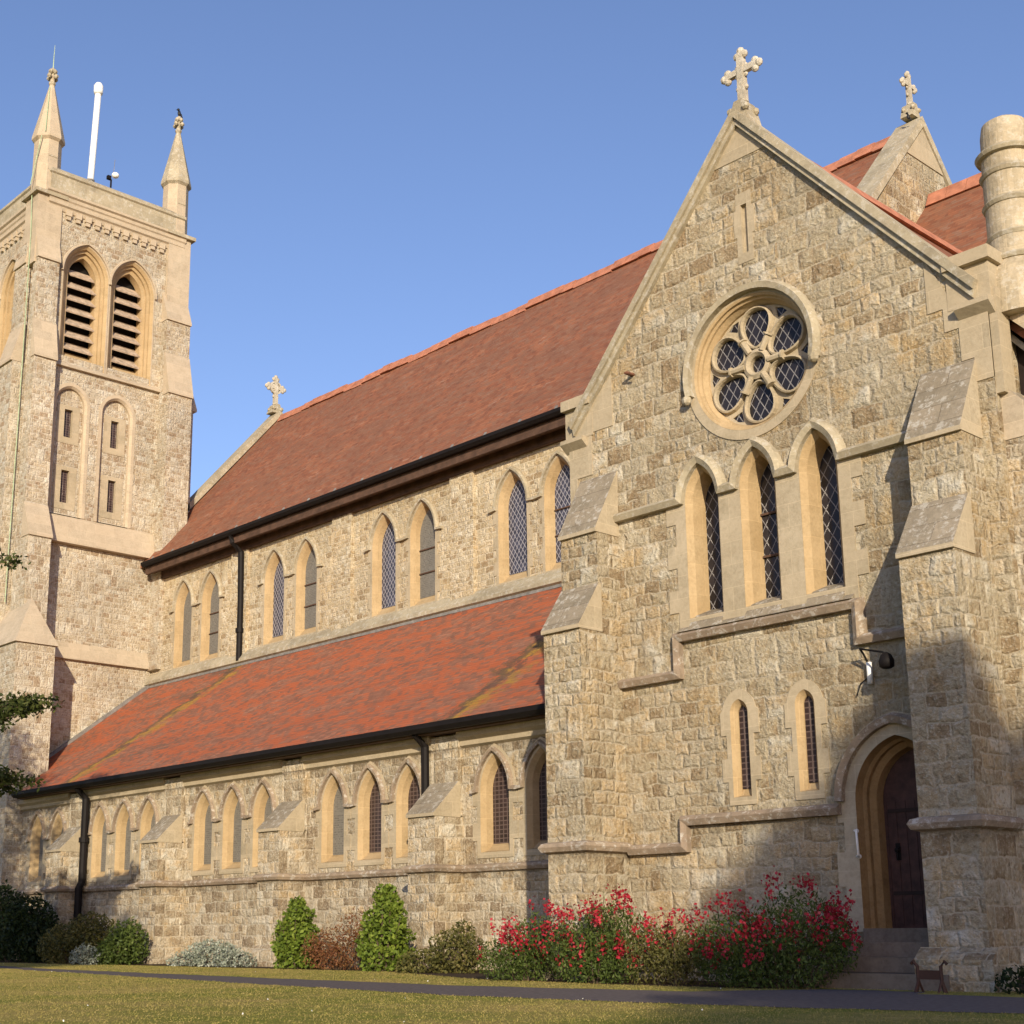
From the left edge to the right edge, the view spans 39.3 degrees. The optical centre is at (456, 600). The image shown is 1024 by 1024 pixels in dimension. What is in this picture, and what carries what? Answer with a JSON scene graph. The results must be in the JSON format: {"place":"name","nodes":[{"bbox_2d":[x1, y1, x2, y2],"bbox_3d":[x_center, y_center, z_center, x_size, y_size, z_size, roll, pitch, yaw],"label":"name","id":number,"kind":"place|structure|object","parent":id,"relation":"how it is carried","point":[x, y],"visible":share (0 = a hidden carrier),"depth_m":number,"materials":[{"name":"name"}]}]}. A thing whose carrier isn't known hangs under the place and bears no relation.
{"place":"outdoors","nodes":[
{"label":"outdoors","id":0,"kind":"place"},
{"bbox_2d":[0,962,1023,1023],"bbox_3d":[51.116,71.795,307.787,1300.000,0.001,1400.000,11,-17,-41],"label":"lawn","id":1,"kind":"structure","parent":0,"point":[401,1016],"depth_m":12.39,"materials":[{"name":"green plant"}]},
{"bbox_2d":[0,548,64,797],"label":"broadleaf tree","id":2,"kind":"object","parent":1,"relation":"on","point":[21,707],"visible":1,"depth_m":24.80,"materials":[{"name":"green plant"}]},
{"bbox_2d":[0,960,807,988],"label":"flower bed","id":3,"kind":"object","parent":1,"relation":"on","point":[476,975],"visible":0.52,"depth_m":20.08,"materials":[{"name":"soil"}]},
{"bbox_2d":[0,878,63,962],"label":"evergreen shrub","id":4,"kind":"object","parent":3,"relation":"on","point":[22,929],"visible":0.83,"depth_m":33.54,"materials":[{"name":"green plant"}]},
{"bbox_2d":[36,911,114,963],"bbox_3d":[-8.461,7.504,31.757,1.112,1.203,2.737,11,-17,-41],"label":"evergreen shrub","id":5,"kind":"object","parent":3,"relation":"on","point":[78,936],"visible":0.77,"depth_m":31.49,"materials":[{"name":"green plant"}]},
{"bbox_2d":[69,943,100,964],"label":"silver plant","id":6,"kind":"object","parent":3,"relation":"in","point":[90,959],"visible":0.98,"depth_m":30.20,"materials":[{"name":"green plant"}]},
{"bbox_2d":[93,916,149,964],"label":"evergreen shrub","id":7,"kind":"object","parent":3,"relation":"on","point":[120,944],"visible":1,"depth_m":30.22,"materials":[{"name":"green plant"}]},
{"bbox_2d":[165,938,256,966],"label":"silver plant","id":8,"kind":"object","parent":3,"relation":"on","point":[225,957],"visible":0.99,"depth_m":27.89,"materials":[{"name":"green plant"}]},
{"bbox_2d":[270,895,320,968],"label":"conical shrub","id":9,"kind":"object","parent":3,"relation":"on","point":[294,925],"visible":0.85,"depth_m":25.91,"materials":[{"name":"green plant"}]},
{"bbox_2d":[300,906,368,969],"bbox_3d":[-1.983,5.958,25.194,1.056,1.174,1.650,11,-17,-41],"label":"russet shrub","id":10,"kind":"object","parent":3,"relation":"on","point":[338,953],"visible":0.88,"depth_m":25.13,"materials":[{"name":"brown plant"}]},
{"bbox_2d":[354,883,416,971],"bbox_3d":[-1.143,5.528,24.111,0.989,1.508,1.227,11,-17,-41],"label":"conical shrub","id":11,"kind":"object","parent":3,"relation":"on","point":[381,944],"visible":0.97,"depth_m":23.92,"materials":[{"name":"green plant"}]},
{"bbox_2d":[394,919,487,973],"bbox_3d":[-0.252,5.491,22.637,1.566,0.909,1.074,-2,-13,7],"label":"green shrub","id":12,"kind":"object","parent":3,"relation":"on","point":[453,963],"visible":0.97,"depth_m":22.48,"materials":[{"name":"green plant"}]},
{"bbox_2d":[476,896,566,980],"bbox_3d":[0.853,4.471,18.811,1.381,1.142,0.960,-4,-14,15],"label":"flowering shrub","id":13,"kind":"object","parent":3,"relation":"on","point":[517,960],"visible":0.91,"depth_m":18.67,"materials":[{"name":"green plant"}]},
{"bbox_2d":[538,883,655,983],"bbox_3d":[1.784,4.188,17.906,1.136,1.277,1.562,11,-17,-41],"label":"flowering shrub","id":14,"kind":"object","parent":3,"relation":"on","point":[592,955],"visible":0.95,"depth_m":17.70,"materials":[{"name":"green plant"}]},
{"bbox_2d":[613,903,724,984],"bbox_3d":[2.566,4.148,17.168,0.903,1.007,1.506,11,-17,-41],"label":"flowering shrub","id":15,"kind":"object","parent":3,"relation":"on","point":[661,956],"visible":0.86,"depth_m":17.05,"materials":[{"name":"green plant"}]},
{"bbox_2d":[688,865,863,989],"bbox_3d":[3.509,3.679,16.032,1.151,1.403,2.258,11,-17,-41],"label":"flowering shrub","id":16,"kind":"object","parent":3,"relation":"on","point":[751,961],"visible":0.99,"depth_m":15.77,"materials":[{"name":"green plant"}]},
{"bbox_2d":[0,47,1023,992],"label":"church","id":17,"kind":"structure","parent":1,"relation":"on","point":[620,573],"depth_m":24.28,"materials":[{"name":"stone"}]},
{"bbox_2d":[25,809,47,885],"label":"aisle window","id":18,"kind":"structure","parent":17,"relation":"in","point":[36,842],"depth_m":37.10,"materials":[{"name":"stone"}]},
{"bbox_2d":[45,806,67,847],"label":"aisle window","id":19,"kind":"structure","parent":17,"relation":"in","point":[58,824],"depth_m":36.40,"materials":[{"name":"stone"}]},
{"bbox_2d":[87,82,102,181],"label":"mast","id":20,"kind":"object","parent":17,"relation":"on","point":[98,90],"visible":0.69,"depth_m":47.02,"materials":[{"name":"white metal"}]},
{"bbox_2d":[87,800,111,881],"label":"aisle window","id":21,"kind":"structure","parent":17,"relation":"in","point":[98,863],"depth_m":34.73,"materials":[{"name":"stone"}]},
{"bbox_2d":[106,163,118,187],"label":"floodlight","id":22,"kind":"object","parent":17,"relation":"attached to","point":[115,175],"visible":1,"depth_m":45.32,"materials":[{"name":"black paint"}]},
{"bbox_2d":[109,797,135,880],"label":"aisle window","id":23,"kind":"structure","parent":17,"relation":"in","point":[122,861],"depth_m":33.91,"materials":[{"name":"stone"}]},
{"bbox_2d":[133,793,160,878],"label":"aisle window","id":24,"kind":"structure","parent":17,"relation":"in","point":[148,816],"depth_m":33.18,"materials":[{"name":"stone"}]},
{"bbox_2d":[168,577,196,669],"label":"clerestory window","id":25,"kind":"structure","parent":17,"relation":"in","point":[183,605],"depth_m":42.31,"materials":[{"name":"stone"}]},
{"bbox_2d":[187,785,217,875],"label":"aisle window","id":26,"kind":"structure","parent":17,"relation":"in","point":[202,855],"depth_m":31.41,"materials":[{"name":"stone"}]},
{"bbox_2d":[195,568,224,662],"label":"clerestory window","id":27,"kind":"structure","parent":17,"relation":"in","point":[210,600],"depth_m":41.25,"materials":[{"name":"stone"}]},
{"bbox_2d":[215,781,247,873],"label":"aisle window","id":28,"kind":"structure","parent":17,"relation":"in","point":[232,822],"depth_m":30.58,"materials":[{"name":"stone"}]},
{"bbox_2d":[245,777,277,871],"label":"aisle window","id":29,"kind":"structure","parent":17,"relation":"in","point":[263,801],"depth_m":29.84,"materials":[{"name":"stone"}]},
{"bbox_2d":[257,546,289,645],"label":"clerestory window","id":30,"kind":"structure","parent":17,"relation":"in","point":[274,576],"depth_m":38.97,"materials":[{"name":"stone"}]},
{"bbox_2d":[288,535,323,637],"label":"clerestory window","id":31,"kind":"structure","parent":17,"relation":"in","point":[306,569],"depth_m":37.90,"materials":[{"name":"stone"}]},
{"bbox_2d":[313,766,350,867],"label":"aisle window","id":32,"kind":"structure","parent":17,"relation":"in","point":[333,812],"depth_m":28.04,"materials":[{"name":"stone"}]},
{"bbox_2d":[348,761,388,865],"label":"aisle window","id":33,"kind":"structure","parent":17,"relation":"in","point":[369,807],"depth_m":27.22,"materials":[{"name":"stone"}]},
{"bbox_2d":[363,509,401,617],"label":"clerestory window","id":34,"kind":"structure","parent":17,"relation":"in","point":[384,542],"depth_m":35.58,"materials":[{"name":"stone"}]},
{"bbox_2d":[386,756,420,863],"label":"aisle window","id":35,"kind":"structure","parent":17,"relation":"in","point":[405,792],"depth_m":26.47,"materials":[{"name":"stone"}]},
{"bbox_2d":[401,496,442,608],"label":"clerestory window","id":36,"kind":"structure","parent":17,"relation":"in","point":[422,536],"depth_m":34.52,"materials":[{"name":"stone"}]},
{"bbox_2d":[469,743,518,858],"bbox_3d":[0.709,3.439,24.632,0.300,1.954,1.129,11,-17,-41],"label":"aisle window","id":37,"kind":"structure","parent":17,"relation":"in","point":[494,793],"depth_m":24.74,"materials":[{"name":"stone"}]},
{"bbox_2d":[487,465,534,585],"bbox_3d":[1.312,-1.691,32.139,0.310,2.777,1.466,11,-17,-41],"label":"clerestory window","id":38,"kind":"structure","parent":17,"relation":"in","point":[512,502],"depth_m":32.28,"materials":[{"name":"stone"}]},
{"bbox_2d":[515,737,547,855],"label":"aisle window","id":39,"kind":"structure","parent":17,"relation":"in","point":[532,785],"depth_m":24.01,"materials":[{"name":"stone"}]},
{"bbox_2d":[533,449,570,573],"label":"clerestory window","id":40,"kind":"structure","parent":17,"relation":"in","point":[554,497],"depth_m":31.34,"materials":[{"name":"stone"}]},
{"bbox_2d":[685,465,723,617],"bbox_3d":[3.450,-0.802,19.415,0.338,2.105,0.560,11,-17,-41],"label":"lancet window","id":41,"kind":"structure","parent":17,"relation":"in","point":[701,498],"depth_m":19.55,"materials":[{"name":"stone"}]},
{"bbox_2d":[720,689,761,805],"bbox_3d":[3.683,1.881,18.383,0.123,1.487,0.600,11,-17,-41],"label":"slit window","id":42,"kind":"structure","parent":17,"relation":"in","point":[739,716],"depth_m":18.39,"materials":[{"name":"stone"}]},
{"bbox_2d":[682,280,821,439],"bbox_3d":[4.000,-3.203,19.222,0.487,2.183,2.210,11,-17,-41],"label":"rose window","id":43,"kind":"structure","parent":17,"relation":"in","point":[751,359],"depth_m":19.32,"materials":[{"name":"stone"}]},
{"bbox_2d":[740,448,781,606],"bbox_3d":[4.068,-0.960,18.752,0.338,2.105,0.560,11,-17,-41],"label":"lancet window","id":44,"kind":"structure","parent":17,"relation":"in","point":[760,540],"depth_m":18.88,"materials":[{"name":"stone"}]},
{"bbox_2d":[784,679,830,799],"bbox_3d":[4.354,1.710,17.662,0.123,1.487,0.600,11,-17,-41],"label":"slit window","id":45,"kind":"structure","parent":17,"relation":"in","point":[805,710],"depth_m":17.67,"materials":[{"name":"stone"}]},
{"bbox_2d":[799,430,844,593],"bbox_3d":[4.692,-1.120,18.081,0.338,2.105,0.560,11,-17,-41],"label":"lancet window","id":46,"kind":"structure","parent":17,"relation":"in","point":[818,473],"depth_m":18.21,"materials":[{"name":"stone"}]},
{"bbox_2d":[853,829,861,858],"bbox_3d":[4.718,2.862,16.838,0.060,0.348,0.129,-7,-15,26],"label":"handrail","id":47,"kind":"object","parent":17,"relation":"attached to","point":[858,855],"visible":1,"depth_m":16.79,"materials":[{"name":"white metal"}]},
{"bbox_2d":[857,648,894,695],"bbox_3d":[4.897,0.796,16.820,0.199,0.535,0.855,2,-13,-8],"label":"wall lamp","id":48,"kind":"object","parent":17,"relation":"attached to","point":[886,660],"visible":1,"depth_m":16.69,"materials":[{"name":"black metal"}]},
{"bbox_2d":[834,711,927,931],"bbox_3d":[5.255,2.552,16.622,0.570,2.525,1.760,11,-17,-41],"label":"door","id":49,"kind":"structure","parent":17,"relation":"in","point":[875,788],"depth_m":16.93,"materials":[{"name":"brown wood"}]},
{"bbox_2d":[994,964,1023,993],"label":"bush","id":50,"kind":"object","parent":1,"relation":"on","point":[1019,984],"visible":0.98,"depth_m":14.07,"materials":[{"name":"green plant"}]},
{"bbox_2d":[0,966,1023,1012],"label":"path","id":51,"kind":"structure","parent":0,"point":[858,999],"depth_m":14.06,"materials":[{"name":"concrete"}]},
{"bbox_2d":[910,959,947,992],"bbox_3d":[4.790,3.809,14.491,0.181,0.331,0.424,11,-17,-41],"label":"boot scraper","id":52,"kind":"object","parent":51,"relation":"on","point":[931,974],"visible":0.94,"depth_m":14.48,"materials":[{"name":"brown paint"}]},
{"bbox_2d":[0,0,1023,496],"label":"sky","id":53,"kind":"structure","parent":0,"point":[375,183],"materials":[{"name":"blue"}]}
]}

